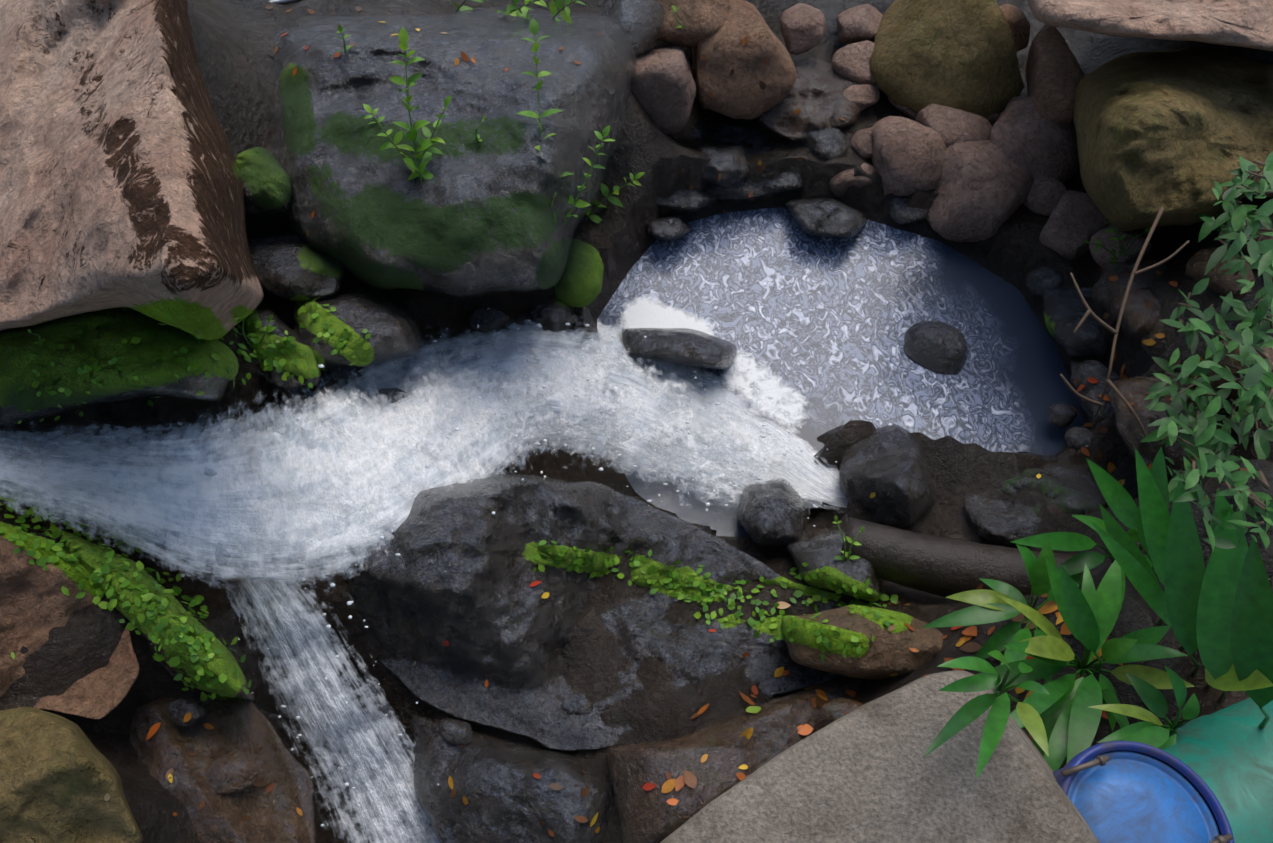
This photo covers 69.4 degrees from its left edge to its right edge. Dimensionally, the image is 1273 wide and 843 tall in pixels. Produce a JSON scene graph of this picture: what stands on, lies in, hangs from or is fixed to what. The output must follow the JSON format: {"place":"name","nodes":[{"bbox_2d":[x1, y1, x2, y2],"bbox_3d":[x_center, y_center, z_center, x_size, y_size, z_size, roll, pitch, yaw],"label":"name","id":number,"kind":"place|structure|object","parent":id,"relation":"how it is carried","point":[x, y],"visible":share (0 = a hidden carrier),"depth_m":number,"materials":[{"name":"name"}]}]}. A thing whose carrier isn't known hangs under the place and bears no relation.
{"place":"outdoors","nodes":[
{"label":"outdoors","id":0,"kind":"place"},
{"bbox_2d":[0,0,1272,842],"bbox_3d":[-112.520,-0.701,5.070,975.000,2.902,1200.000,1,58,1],"label":"ground","id":1,"kind":"structure","parent":0,"point":[234,48],"depth_m":5.09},
{"bbox_2d":[0,521,139,718],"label":"brown rock","id":2,"kind":"object","parent":1,"relation":"on","point":[37,605],"visible":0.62,"depth_m":3.39,"materials":[{"name":"stone"}]},
{"bbox_2d":[0,707,142,842],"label":"boulder","id":3,"kind":"object","parent":1,"relation":"on","point":[60,778],"visible":0.98,"depth_m":2.74,"materials":[{"name":"stone"}]},
{"bbox_2d":[0,307,238,428],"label":"mossy rock","id":4,"kind":"object","parent":1,"relation":"on","point":[151,374],"visible":0.83,"depth_m":3.70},
{"bbox_2d":[0,0,263,339],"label":"tan boulder","id":5,"kind":"object","parent":1,"relation":"on","point":[120,176],"visible":0.98,"depth_m":3.14,"materials":[{"name":"stone"}]},
{"bbox_2d":[59,530,254,699],"bbox_3d":[-2.228,0.731,3.973,1.824,0.992,0.256,34,64,19],"label":"mossy rock","id":6,"kind":"object","parent":1,"relation":"on","point":[224,661],"visible":0.54,"depth_m":3.48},
{"bbox_2d":[0,493,250,701],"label":"moss leaves","id":7,"kind":"object","parent":6,"relation":"on","point":[96,578],"visible":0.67,"depth_m":3.46,"materials":[{"name":"green plant"}]},
{"bbox_2d":[129,694,315,842],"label":"wet rock","id":8,"kind":"object","parent":1,"relation":"on","point":[245,725],"visible":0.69,"depth_m":3.62,"materials":[{"name":"stone"}]},
{"bbox_2d":[168,696,205,725],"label":"rock","id":9,"kind":"object","parent":8,"relation":"on","point":[179,708],"visible":0.92,"depth_m":3.56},
{"bbox_2d":[205,751,258,793],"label":"rock","id":10,"kind":"object","parent":8,"relation":"on","point":[232,772],"visible":0.92,"depth_m":3.51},
{"bbox_2d":[235,147,291,213],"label":"dark rock","id":11,"kind":"object","parent":1,"relation":"on","point":[266,180],"visible":0.62,"depth_m":5.01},
{"bbox_2d":[242,309,320,390],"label":"mossy rock","id":12,"kind":"object","parent":1,"relation":"on","point":[306,365],"visible":0.48,"depth_m":4.69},
{"bbox_2d":[270,0,300,3],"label":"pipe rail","id":13,"kind":"object","parent":1,"relation":"on","point":[283,1],"visible":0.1,"depth_m":6.18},
{"bbox_2d":[248,233,343,301],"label":"mossy rock","id":14,"kind":"object","parent":1,"relation":"on","point":[292,267],"visible":0.85,"depth_m":5.04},
{"bbox_2d":[224,559,439,842],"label":"water stream","id":15,"kind":"structure","parent":1,"relation":"on","point":[386,791],"depth_m":4.29,"materials":[{"name":"liquid"}]},
{"bbox_2d":[294,289,421,369],"bbox_3d":[-1.718,-0.634,5.418,0.770,0.994,1.340,-17,60,-10],"label":"mossy rock","id":16,"kind":"object","parent":1,"relation":"on","point":[393,329],"visible":0.81,"depth_m":4.84,"materials":[{"name":"stone"}]},
{"bbox_2d":[0,294,370,423],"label":"moss mound leaves","id":17,"kind":"object","parent":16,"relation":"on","point":[85,367],"visible":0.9,"depth_m":4.58,"materials":[{"name":"green plant"}]},
{"bbox_2d":[11,652,760,712],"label":"fallen leaves","id":18,"kind":"object","parent":1,"relation":"on","point":[753,709],"visible":0.98,"depth_m":4.10,"materials":[{"name":"green"}]},
{"bbox_2d":[376,388,411,402],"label":"rock","id":19,"kind":"object","parent":1,"relation":"on","point":[388,391],"visible":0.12,"depth_m":5.03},
{"bbox_2d":[0,316,815,607],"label":"stream water","id":20,"kind":"structure","parent":1,"relation":"on","point":[221,551],"depth_m":4.27,"materials":[{"name":"liquid"}]},
{"bbox_2d":[0,323,752,587],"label":"water cascade","id":21,"kind":"object","parent":20,"relation":"on","point":[152,492],"visible":0.35,"depth_m":4.31,"materials":[{"name":"liquid"}]},
{"bbox_2d":[219,331,806,587],"bbox_3d":[-0.526,-0.177,5.059,3.220,1.460,2.070,-19,60,-12],"label":"water foam","id":22,"kind":"object","parent":21,"relation":"on","point":[352,461],"visible":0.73,"depth_m":5.12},
{"bbox_2d":[468,306,509,332],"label":"rock","id":23,"kind":"object","parent":20,"relation":"on","point":[491,318],"visible":0.98,"depth_m":5.57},
{"bbox_2d":[180,308,836,829],"bbox_3d":[-0.757,0.413,4.831,2.555,1.254,3.677,37,65,21],"label":"water spray","id":24,"kind":"object","parent":20,"relation":"on","point":[522,478],"visible":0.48,"depth_m":5.23,"materials":[{"name":"white"}]},
{"bbox_2d":[104,32,790,800],"bbox_3d":[-1.253,-0.407,4.611,2.661,1.589,3.802,-23,61,-14],"label":"tan leaf","id":25,"kind":"object","parent":1,"relation":"on","point":[780,606],"visible":0.85,"depth_m":4.70,"materials":[{"name":"brown"}]},
{"bbox_2d":[272,6,636,296],"bbox_3d":[-1.774,-2.458,6.618,3.564,1.994,4.777,1,58,1],"label":"boulder","id":26,"kind":"object","parent":1,"relation":"on","point":[472,216],"visible":0.77,"depth_m":5.07,"materials":[{"name":"stone"}]},
{"bbox_2d":[336,0,644,226],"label":"plants","id":27,"kind":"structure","parent":26,"relation":"on","point":[423,144],"depth_m":4.85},
{"bbox_2d":[146,67,855,804],"bbox_3d":[0.134,0.100,5.078,4.421,1.792,3.894,1,58,1],"label":"orange leaf","id":28,"kind":"object","parent":1,"relation":"on","point":[806,729],"visible":0.88,"depth_m":4.02,"materials":[{"name":"orange"}]},
{"bbox_2d":[410,715,614,842],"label":"rock","id":29,"kind":"object","parent":1,"relation":"on","point":[504,791],"visible":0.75,"depth_m":4.12,"materials":[{"name":"stone"}]},
{"bbox_2d":[439,718,471,745],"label":"rock","id":30,"kind":"object","parent":29,"relation":"on","point":[456,732],"visible":1,"depth_m":4.29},
{"bbox_2d":[23,21,1040,826],"bbox_3d":[-0.732,0.107,4.517,4.781,1.669,3.825,30,63,17],"label":"yellow leaf","id":31,"kind":"object","parent":1,"relation":"on","point":[545,595],"visible":0.85,"depth_m":4.04,"materials":[{"name":"orange"}]},
{"bbox_2d":[525,298,578,335],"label":"pool rock","id":32,"kind":"object","parent":1,"relation":"on","point":[556,314],"visible":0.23,"depth_m":5.86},
{"bbox_2d":[555,238,603,306],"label":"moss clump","id":33,"kind":"object","parent":1,"relation":"on","point":[579,284],"visible":0.6,"depth_m":5.85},
{"bbox_2d":[341,473,873,749],"bbox_3d":[-0.263,0.856,4.800,3.196,1.351,1.774,23,61,14],"label":"boulder","id":34,"kind":"object","parent":1,"relation":"on","point":[459,575],"visible":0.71,"depth_m":4.49,"materials":[{"name":"stone"}]},
{"bbox_2d":[561,693,592,714],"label":"rock","id":35,"kind":"object","parent":34,"relation":"on","point":[578,704],"visible":1,"depth_m":4.22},
{"bbox_2d":[442,581,715,790],"bbox_3d":[-0.318,1.106,4.322,1.191,0.445,0.909,18,60,11],"label":"red leaf","id":36,"kind":"object","parent":34,"relation":"on","point":[648,786],"visible":1,"depth_m":4.38,"materials":[{"name":"red"}]},
{"bbox_2d":[533,540,897,661],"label":"plant moss leaves","id":37,"kind":"object","parent":34,"relation":"on","point":[651,569],"visible":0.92,"depth_m":4.69,"materials":[{"name":"green plant"}]},
{"bbox_2d":[601,0,664,56],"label":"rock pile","id":38,"kind":"object","parent":1,"relation":"on","point":[641,22],"visible":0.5,"depth_m":6.31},
{"bbox_2d":[631,45,695,133],"bbox_3d":[0.129,-2.454,6.606,0.644,0.624,0.639,13,59,8],"label":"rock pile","id":39,"kind":"object","parent":1,"relation":"on","point":[663,87],"visible":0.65,"depth_m":6.35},
{"bbox_2d":[647,215,692,242],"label":"rock","id":40,"kind":"object","parent":1,"relation":"on","point":[671,229],"visible":0.83,"depth_m":6.53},
{"bbox_2d":[620,328,736,369],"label":"rock","id":41,"kind":"object","parent":1,"relation":"on","point":[688,347],"visible":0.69,"depth_m":5.75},
{"bbox_2d":[656,189,715,212],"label":"rock","id":42,"kind":"object","parent":1,"relation":"on","point":[689,200],"visible":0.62,"depth_m":6.60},
{"bbox_2d":[165,4,1248,836],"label":"leaf litter","id":43,"kind":"object","parent":1,"relation":"on","point":[689,778],"visible":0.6,"depth_m":4.08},
{"bbox_2d":[698,144,749,186],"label":"rock","id":44,"kind":"object","parent":1,"relation":"on","point":[728,163],"visible":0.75,"depth_m":6.58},
{"bbox_2d":[607,677,866,842],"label":"rock","id":45,"kind":"object","parent":1,"relation":"on","point":[650,816],"visible":0.56,"depth_m":3.91,"materials":[{"name":"stone"}]},
{"bbox_2d":[691,0,796,119],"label":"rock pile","id":46,"kind":"object","parent":1,"relation":"on","point":[739,93],"visible":0.83,"depth_m":6.51,"materials":[{"name":"stone"}]},
{"bbox_2d":[657,0,729,47],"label":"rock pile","id":47,"kind":"object","parent":46,"relation":"on","point":[702,19],"visible":0.6,"depth_m":6.45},
{"bbox_2d":[690,124,803,199],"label":"rock","id":48,"kind":"object","parent":1,"relation":"on","point":[788,181],"visible":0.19,"depth_m":6.75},
{"bbox_2d":[737,478,808,546],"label":"rock","id":49,"kind":"object","parent":1,"relation":"on","point":[772,513],"visible":0.83,"depth_m":5.06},
{"bbox_2d":[755,57,861,140],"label":"rock","id":50,"kind":"object","parent":1,"relation":"on","point":[817,98],"visible":0.56,"depth_m":6.79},
{"bbox_2d":[780,3,825,54],"bbox_3d":[1.269,-3.001,7.022,0.347,0.262,0.394,1,58,1],"label":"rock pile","id":51,"kind":"object","parent":50,"relation":"on","point":[802,26],"visible":1,"depth_m":6.93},
{"bbox_2d":[832,40,876,85],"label":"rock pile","id":52,"kind":"object","parent":50,"relation":"on","point":[850,62],"visible":0.58,"depth_m":6.92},
{"bbox_2d":[792,128,848,160],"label":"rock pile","id":53,"kind":"object","parent":1,"relation":"on","point":[826,144],"visible":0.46,"depth_m":6.68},
{"bbox_2d":[785,197,867,238],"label":"rock","id":54,"kind":"object","parent":1,"relation":"on","point":[825,217],"visible":0.85,"depth_m":6.54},
{"bbox_2d":[787,529,883,600],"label":"rock","id":55,"kind":"object","parent":1,"relation":"on","point":[819,552],"visible":0.73,"depth_m":4.65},
{"bbox_2d":[597,207,1084,536],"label":"water pool","id":56,"kind":"structure","parent":1,"relation":"on","point":[813,329],"depth_m":6.29,"materials":[{"name":"liquid"}]},
{"bbox_2d":[686,385,847,512],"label":"water rivulet","id":57,"kind":"structure","parent":56,"relation":"on","point":[817,482],"depth_m":5.65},
{"bbox_2d":[903,320,967,374],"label":"pool rock","id":58,"kind":"object","parent":56,"relation":"in","point":[937,346],"visible":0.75,"depth_m":6.08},
{"bbox_2d":[821,698,863,721],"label":"rock","id":59,"kind":"object","parent":1,"relation":"on","point":[833,710],"visible":0.44,"depth_m":3.96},
{"bbox_2d":[829,163,875,197],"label":"rock pile","id":60,"kind":"object","parent":1,"relation":"on","point":[841,183],"visible":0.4,"depth_m":6.67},
{"bbox_2d":[837,4,881,44],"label":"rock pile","id":61,"kind":"object","parent":1,"relation":"on","point":[858,23],"visible":0.83,"depth_m":7.01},
{"bbox_2d":[843,84,879,110],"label":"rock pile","id":62,"kind":"object","parent":1,"relation":"on","point":[865,96],"visible":0.62,"depth_m":6.88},
{"bbox_2d":[851,127,872,158],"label":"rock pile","id":63,"kind":"object","parent":1,"relation":"on","point":[861,143],"visible":0.65,"depth_m":6.73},
{"bbox_2d":[781,604,943,678],"bbox_3d":[1.221,1.011,4.421,1.104,0.934,0.622,1,58,1],"label":"rock","id":64,"kind":"object","parent":1,"relation":"on","point":[886,654],"visible":0.83,"depth_m":3.99,"materials":[{"name":"stone"}]},
{"bbox_2d":[660,670,1099,842],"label":"rock","id":65,"kind":"object","parent":1,"relation":"on","point":[867,773],"visible":0.96,"depth_m":2.25,"materials":[{"name":"stone"}]},
{"bbox_2d":[839,424,937,527],"bbox_3d":[1.624,0.185,5.759,0.742,1.136,1.172,32,63,18],"label":"rock","id":66,"kind":"object","parent":1,"relation":"on","point":[888,465],"visible":0.92,"depth_m":5.30,"materials":[{"name":"stone"}]},
{"bbox_2d":[888,97,916,120],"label":"rock pile","id":67,"kind":"object","parent":1,"relation":"on","point":[908,112],"visible":0.19,"depth_m":6.87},
{"bbox_2d":[888,198,928,224],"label":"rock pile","id":68,"kind":"object","parent":1,"relation":"on","point":[901,212],"visible":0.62,"depth_m":6.64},
{"bbox_2d":[871,116,946,195],"bbox_3d":[2.012,-1.966,6.722,0.607,0.481,0.696,1,58,1],"label":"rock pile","id":69,"kind":"object","parent":1,"relation":"on","point":[908,157],"visible":0.79,"depth_m":6.51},
{"bbox_2d":[869,0,1023,117],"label":"mossy boulder","id":70,"kind":"object","parent":1,"relation":"on","point":[960,54],"visible":0.92,"depth_m":6.59,"materials":[{"name":"stone"}]},
{"bbox_2d":[999,4,1029,50],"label":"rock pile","id":71,"kind":"object","parent":70,"relation":"on","point":[1017,21],"visible":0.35,"depth_m":6.70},
{"bbox_2d":[915,103,992,146],"bbox_3d":[2.327,-2.120,6.729,0.526,0.376,0.555,1,58,1],"label":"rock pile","id":72,"kind":"object","parent":1,"relation":"on","point":[951,125],"visible":0.52,"depth_m":6.55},
{"bbox_2d":[841,517,1071,596],"bbox_3d":[1.856,0.767,4.625,1.648,0.366,0.331,10,59,6],"label":"dark log","id":73,"kind":"object","parent":1,"relation":"on","point":[941,566],"visible":0.44,"depth_m":4.58,"materials":[{"name":"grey wood"}]},
{"bbox_2d":[926,140,1033,241],"bbox_3d":[2.473,-1.676,6.600,0.802,0.593,0.802,1,58,1],"label":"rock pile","id":74,"kind":"object","parent":1,"relation":"on","point":[983,188],"visible":0.69,"depth_m":6.38,"materials":[{"name":"stone"}]},
{"bbox_2d":[923,650,1048,778],"bbox_3d":[0.792,0.682,2.133,0.383,0.378,0.324,1,58,1],"label":"ginger plant","id":75,"kind":"object","parent":1,"relation":"on","point":[968,713],"visible":1,"depth_m":2.13,"materials":[{"name":"green plant"}]},
{"bbox_2d":[986,110,1003,122],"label":"rock pile","id":76,"kind":"object","parent":1,"relation":"on","point":[993,118],"visible":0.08,"depth_m":6.70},
{"bbox_2d":[922,540,1080,688],"bbox_3d":[1.423,0.758,3.576,0.472,0.374,0.824,27,62,16],"label":"ginger plant","id":77,"kind":"object","parent":1,"relation":"on","point":[990,606],"visible":0.54,"depth_m":3.66,"materials":[{"name":"green plant"}]},
{"bbox_2d":[989,95,1078,182],"bbox_3d":[2.804,-1.933,6.580,0.689,0.548,0.628,39,66,22],"label":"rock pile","id":78,"kind":"object","parent":1,"relation":"on","point":[1023,134],"visible":0.54,"depth_m":6.38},
{"bbox_2d":[964,452,1109,547],"bbox_3d":[2.486,0.427,5.645,1.501,0.972,0.886,-35,64,-19],"label":"rock","id":79,"kind":"object","parent":1,"relation":"on","point":[1068,489],"visible":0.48,"depth_m":5.15,"materials":[{"name":"stone"}]},
{"bbox_2d":[1026,266,1062,297],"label":"rock","id":80,"kind":"object","parent":1,"relation":"on","point":[1040,280],"visible":0.79,"depth_m":6.22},
{"bbox_2d":[1023,176,1066,215],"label":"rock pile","id":81,"kind":"object","parent":1,"relation":"on","point":[1044,196],"visible":0.6,"depth_m":6.38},
{"bbox_2d":[1025,24,1085,123],"bbox_3d":[3.053,-2.465,6.622,0.502,0.490,1.038,1,58,1],"label":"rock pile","id":82,"kind":"object","parent":1,"relation":"on","point":[1055,74],"visible":0.77,"depth_m":6.37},
{"bbox_2d":[1048,403,1076,427],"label":"rock","id":83,"kind":"object","parent":1,"relation":"on","point":[1060,415],"visible":1,"depth_m":5.72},
{"bbox_2d":[1039,190,1111,258],"bbox_3d":[3.053,-1.354,6.386,0.403,0.380,0.559,38,65,21],"label":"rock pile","id":84,"kind":"object","parent":1,"relation":"on","point":[1075,219],"visible":0.69,"depth_m":6.25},
{"bbox_2d":[1043,287,1108,359],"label":"rock","id":85,"kind":"object","parent":1,"relation":"on","point":[1064,310],"visible":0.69,"depth_m":5.86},
{"bbox_2d":[1065,427,1095,449],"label":"rock","id":86,"kind":"object","parent":1,"relation":"on","point":[1077,438],"visible":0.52,"depth_m":5.51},
{"bbox_2d":[1011,515,1151,664],"bbox_3d":[1.822,0.664,3.668,0.593,0.387,0.559,-17,60,-10],"label":"ginger plant","id":87,"kind":"object","parent":1,"relation":"on","point":[1068,541],"visible":0.46,"depth_m":3.70,"materials":[{"name":"green plant"}]},
{"bbox_2d":[976,557,1193,770],"bbox_3d":[1.500,0.913,3.316,1.011,0.357,0.665,-25,61,-15],"label":"ginger plant","id":88,"kind":"object","parent":1,"relation":"on","point":[1068,714],"visible":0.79,"depth_m":3.31,"materials":[{"name":"green plant"}]},
{"bbox_2d":[1069,359,1120,426],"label":"rock","id":89,"kind":"object","parent":1,"relation":"on","point":[1090,390],"visible":0.27,"depth_m":5.53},
{"bbox_2d":[1070,360,1107,389],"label":"rock","id":90,"kind":"object","parent":89,"relation":"on","point":[1097,368],"visible":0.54,"depth_m":5.61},
{"bbox_2d":[1091,273,1106,309],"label":"rock","id":91,"kind":"object","parent":1,"relation":"on","point":[1099,293],"visible":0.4,"depth_m":5.71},
{"bbox_2d":[1060,207,1189,445],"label":"bare twigs","id":92,"kind":"object","parent":1,"relation":"on","point":[1116,331],"visible":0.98,"depth_m":4.52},
{"bbox_2d":[1101,258,1170,340],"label":"rock","id":93,"kind":"object","parent":1,"relation":"on","point":[1139,319],"visible":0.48,"depth_m":5.44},
{"bbox_2d":[1089,225,1152,265],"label":"rock","id":94,"kind":"object","parent":93,"relation":"on","point":[1101,255],"visible":0.67,"depth_m":5.95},
{"bbox_2d":[28,5,1150,561],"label":"plant sprouts","id":95,"kind":"object","parent":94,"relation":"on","point":[838,557],"depth_m":4.66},
{"bbox_2d":[1052,741,1234,842],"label":"rim","id":96,"kind":"object","parent":1,"relation":"on","point":[1197,782],"visible":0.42,"depth_m":2.58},
{"bbox_2d":[1067,751,1218,842],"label":"bucket lid","id":97,"kind":"object","parent":96,"relation":"attached to","point":[1126,797],"visible":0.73,"depth_m":2.54,"materials":[{"name":"plastic"}]},
{"bbox_2d":[1061,755,1232,842],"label":"blue barrel bolts","id":98,"kind":"object","parent":96,"relation":"attached to","point":[1100,760],"visible":0.96,"depth_m":2.54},
{"bbox_2d":[1090,666,1199,749],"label":"ginger plant","id":99,"kind":"object","parent":1,"relation":"on","point":[1149,730],"visible":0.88,"depth_m":2.90,"materials":[{"name":"green plant"}]},
{"bbox_2d":[1028,0,1272,50],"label":"rock slab","id":100,"kind":"object","parent":1,"relation":"on","point":[1244,23],"visible":1,"depth_m":5.05,"materials":[{"name":"stone"}]},
{"bbox_2d":[1140,316,1163,357],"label":"rock","id":101,"kind":"object","parent":1,"relation":"on","point":[1154,350],"visible":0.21,"depth_m":5.24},
{"bbox_2d":[1059,446,1272,727],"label":"tall plant leaves","id":102,"kind":"object","parent":1,"relation":"on","point":[1218,612],"visible":1,"depth_m":2.82,"materials":[{"name":"green plant"}]},
{"bbox_2d":[1113,376,1224,476],"bbox_3d":[3.200,-0.067,5.368,0.797,0.966,1.515,38,65,21],"label":"rock","id":103,"kind":"object","parent":1,"relation":"on","point":[1130,433],"visible":0.23,"depth_m":4.90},
{"bbox_2d":[1109,379,1165,412],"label":"rock","id":104,"kind":"object","parent":103,"relation":"on","point":[1145,385],"visible":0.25,"depth_m":5.08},
{"bbox_2d":[1163,427,1234,470],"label":"rock","id":105,"kind":"object","parent":103,"relation":"on","point":[1175,452],"visible":0.21,"depth_m":4.64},
{"bbox_2d":[1073,47,1272,230],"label":"boulder","id":106,"kind":"object","parent":1,"relation":"on","point":[1173,133],"visible":0.92,"depth_m":5.15,"materials":[{"name":"stone"}]},
{"bbox_2d":[1140,151,1272,550],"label":"shrub","id":107,"kind":"object","parent":1,"relation":"on","point":[1207,436],"depth_m":3.93,"materials":[{"name":"plant"}]},
{"bbox_2d":[1163,697,1272,842],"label":"tarp","id":108,"kind":"object","parent":1,"relation":"on","point":[1225,754],"visible":0.29,"depth_m":2.78,"materials":[{"name":"plastic"}]},
{"bbox_2d":[1185,248,1254,299],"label":"rock","id":109,"kind":"object","parent":1,"relation":"on","point":[1219,282],"visible":0.5,"depth_m":5.19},
{"bbox_2d":[1207,341,1272,399],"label":"rock","id":110,"kind":"object","parent":1,"relation":"on","point":[1233,394],"visible":0.19,"depth_m":4.78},
{"bbox_2d":[1237,214,1272,255],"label":"rock","id":111,"kind":"object","parent":1,"relation":"on","point":[1244,247],"visible":0.15,"depth_m":5.24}
]}

